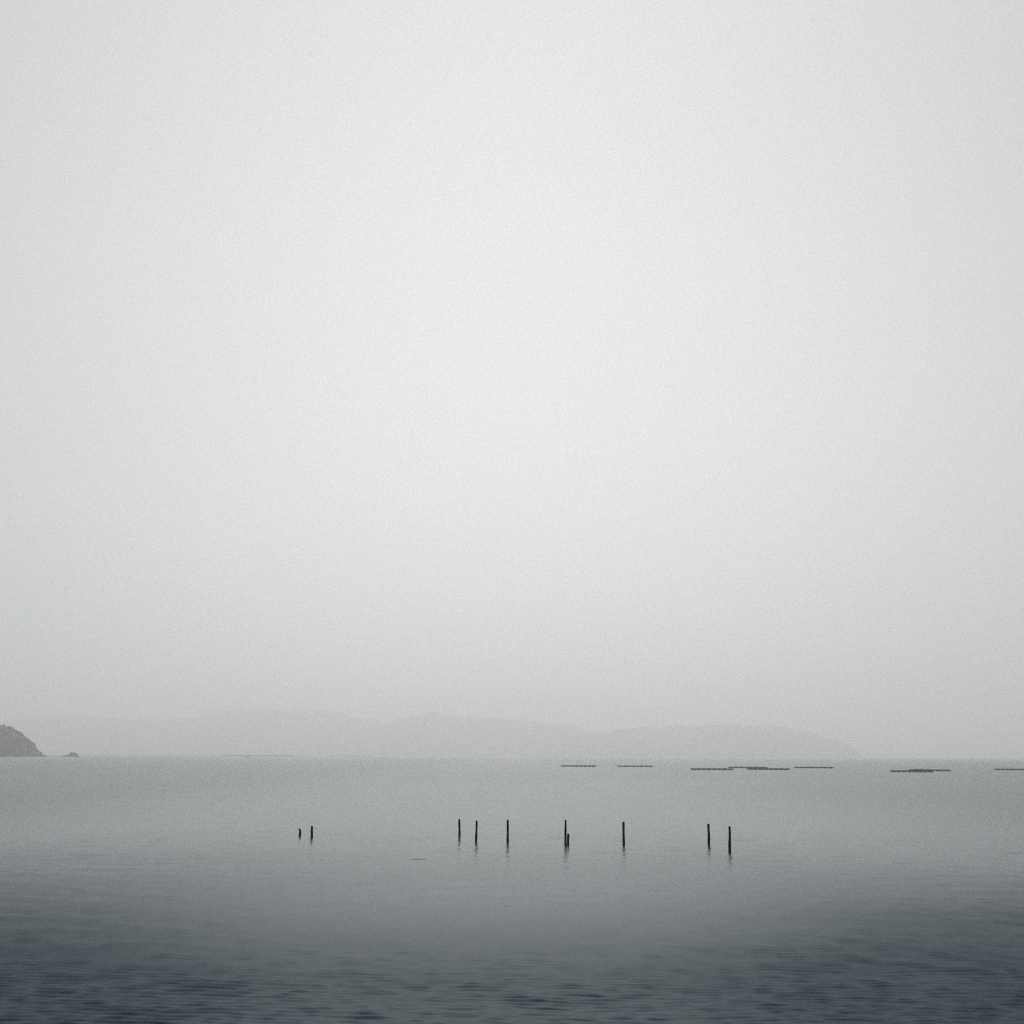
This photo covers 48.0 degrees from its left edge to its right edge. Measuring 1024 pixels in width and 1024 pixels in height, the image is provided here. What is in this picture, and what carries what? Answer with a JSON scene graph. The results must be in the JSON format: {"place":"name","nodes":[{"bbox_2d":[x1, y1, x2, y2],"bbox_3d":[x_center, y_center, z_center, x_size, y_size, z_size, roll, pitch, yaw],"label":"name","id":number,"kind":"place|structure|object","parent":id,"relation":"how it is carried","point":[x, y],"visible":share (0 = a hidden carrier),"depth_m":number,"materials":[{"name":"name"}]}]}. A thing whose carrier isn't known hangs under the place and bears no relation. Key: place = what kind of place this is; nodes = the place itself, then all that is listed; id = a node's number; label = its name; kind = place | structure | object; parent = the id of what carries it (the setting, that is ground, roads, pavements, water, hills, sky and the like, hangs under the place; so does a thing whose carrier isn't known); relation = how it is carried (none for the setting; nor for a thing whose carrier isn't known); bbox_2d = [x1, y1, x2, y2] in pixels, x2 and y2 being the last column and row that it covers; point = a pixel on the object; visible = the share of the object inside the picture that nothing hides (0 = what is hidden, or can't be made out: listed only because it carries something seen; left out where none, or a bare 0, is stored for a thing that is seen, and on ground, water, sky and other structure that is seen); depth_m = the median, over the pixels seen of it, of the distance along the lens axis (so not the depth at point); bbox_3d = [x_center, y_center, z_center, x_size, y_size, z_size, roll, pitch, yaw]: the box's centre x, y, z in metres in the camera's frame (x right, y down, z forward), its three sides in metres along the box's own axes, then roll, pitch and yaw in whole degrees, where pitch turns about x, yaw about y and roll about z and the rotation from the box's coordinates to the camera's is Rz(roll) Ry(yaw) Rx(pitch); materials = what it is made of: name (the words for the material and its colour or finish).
{"place":"outdoors","nodes":[
{"label":"outdoors","id":0,"kind":"place"},
{"bbox_2d":[0,726,45,756],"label":"headland","id":1,"kind":"structure","parent":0,"point":[36,753],"depth_m":1610.48,"materials":[{"name":"grey stone"}]},
{"bbox_2d":[0,724,35,754],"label":"forest","id":2,"kind":"object","parent":1,"relation":"on","point":[23,737],"visible":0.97,"depth_m":1628.48,"materials":[{"name":"plant"}]},
{"bbox_2d":[4,755,46,756],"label":"shore boulders","id":3,"kind":"object","parent":1,"relation":"on","point":[20,756],"visible":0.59,"depth_m":1591.49,"materials":[{"name":"grey stone"}]},
{"bbox_2d":[0,708,387,754],"bbox_3d":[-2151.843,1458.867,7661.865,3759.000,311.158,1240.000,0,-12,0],"label":"hills","id":4,"kind":"structure","parent":0,"point":[268,731],"depth_m":7285.42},
{"bbox_2d":[57,754,344,755],"bbox_3d":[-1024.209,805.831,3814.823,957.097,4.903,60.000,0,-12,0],"label":"beach","id":5,"kind":"structure","parent":0,"point":[193,754],"depth_m":3799.14,"materials":[{"name":"grey sand"}]},
{"bbox_2d":[340,712,604,755],"bbox_3d":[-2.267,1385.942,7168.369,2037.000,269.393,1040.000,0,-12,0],"label":"hills","id":6,"kind":"structure","parent":0,"point":[432,734],"depth_m":6849.66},
{"bbox_2d":[0,754,1023,1023],"bbox_3d":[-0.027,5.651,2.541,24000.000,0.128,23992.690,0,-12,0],"label":"sea","id":7,"kind":"structure","parent":0,"point":[222,890],"depth_m":43.37,"materials":[{"name":"liquid"}]},
{"bbox_2d":[60,752,79,756],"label":"rocky islet","id":8,"kind":"object","parent":7,"relation":"in","point":[73,754],"visible":0.91,"depth_m":1691.77,"materials":[{"name":"grey stone"}]},
{"bbox_2d":[221,755,291,755],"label":"breakwater","id":9,"kind":"object","parent":7,"relation":"in","point":[256,755],"visible":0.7,"depth_m":2930.65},
{"bbox_2d":[458,819,460,835],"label":"wooden post","id":10,"kind":"object","parent":7,"relation":"in","point":[459,829],"visible":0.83,"depth_m":72.42,"materials":[{"name":"brown wood"}]},
{"bbox_2d":[475,820,477,840],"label":"wooden post","id":11,"kind":"object","parent":7,"relation":"in","point":[476,834],"visible":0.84,"depth_m":68.33,"materials":[{"name":"brown wood"}]},
{"bbox_2d":[506,820,508,841],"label":"wooden post","id":12,"kind":"object","parent":7,"relation":"in","point":[507,839],"visible":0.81,"depth_m":67.69,"materials":[{"name":"brown wood"}]},
{"bbox_2d":[564,820,566,844],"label":"wooden post","id":13,"kind":"object","parent":7,"relation":"in","point":[565,834],"visible":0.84,"depth_m":65.82,"materials":[{"name":"brown wood"}]},
{"bbox_2d":[561,765,596,766],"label":"oyster raft","id":14,"kind":"object","parent":7,"relation":"on","point":[578,765],"visible":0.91,"depth_m":532.92,"materials":[{"name":"grey wood"}]},
{"bbox_2d":[622,822,624,844],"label":"wooden post","id":15,"kind":"object","parent":7,"relation":"in","point":[623,833],"visible":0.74,"depth_m":66.48,"materials":[{"name":"brown wood"}]},
{"bbox_2d":[617,765,652,766],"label":"oyster raft","id":16,"kind":"object","parent":7,"relation":"on","point":[633,766],"visible":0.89,"depth_m":536.35,"materials":[{"name":"grey wood"}]},
{"bbox_2d":[707,824,709,844],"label":"wooden post","id":17,"kind":"object","parent":7,"relation":"in","point":[708,829],"visible":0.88,"depth_m":66.54,"materials":[{"name":"brown wood"}]},
{"bbox_2d":[690,768,732,769],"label":"oyster raft","id":18,"kind":"object","parent":7,"relation":"on","point":[711,768],"visible":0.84,"depth_m":429.52,"materials":[{"name":"grey wood"}]},
{"bbox_2d":[728,826,730,851],"bbox_3d":[11.626,17.648,61.463,0.174,1.672,0.174,-7,-14,30],"label":"wooden post","id":19,"kind":"object","parent":7,"relation":"in","point":[729,841],"visible":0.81,"depth_m":61.44,"materials":[{"name":"brown wood"}]},
{"bbox_2d":[728,766,767,767],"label":"oyster raft","id":20,"kind":"object","parent":7,"relation":"on","point":[747,767],"visible":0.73,"depth_m":500.78,"materials":[{"name":"grey wood"}]},
{"bbox_2d":[747,768,789,769],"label":"oyster raft","id":21,"kind":"object","parent":7,"relation":"on","point":[768,768],"visible":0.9,"depth_m":440.61,"materials":[{"name":"grey wood"}]},
{"bbox_2d":[794,767,833,767],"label":"oyster raft","id":22,"kind":"object","parent":7,"relation":"on","point":[813,767],"visible":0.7,"depth_m":511.50,"materials":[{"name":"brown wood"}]},
{"bbox_2d":[890,770,934,771],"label":"oyster raft","id":23,"kind":"object","parent":7,"relation":"on","point":[912,771],"visible":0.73,"depth_m":394.04,"materials":[{"name":"grey wood"}]},
{"bbox_2d":[910,769,950,770],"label":"oyster raft","id":24,"kind":"object","parent":7,"relation":"on","point":[936,770],"visible":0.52,"depth_m":423.95,"materials":[{"name":"grey wood"}]},
{"bbox_2d":[994,768,1023,769],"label":"oyster raft","id":25,"kind":"object","parent":7,"relation":"on","point":[1008,769],"visible":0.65,"depth_m":470.49,"materials":[{"name":"grey wood"}]},
{"bbox_2d":[0,0,1023,757],"label":"sky","id":26,"kind":"structure","parent":0,"point":[589,365],"materials":[{"name":"grey"}]},
{"bbox_2d":[531,723,862,757],"bbox_3d":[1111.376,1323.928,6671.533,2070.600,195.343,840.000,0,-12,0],"label":"hills","id":27,"kind":"structure","parent":0,"point":[723,740],"depth_m":6413.90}
]}

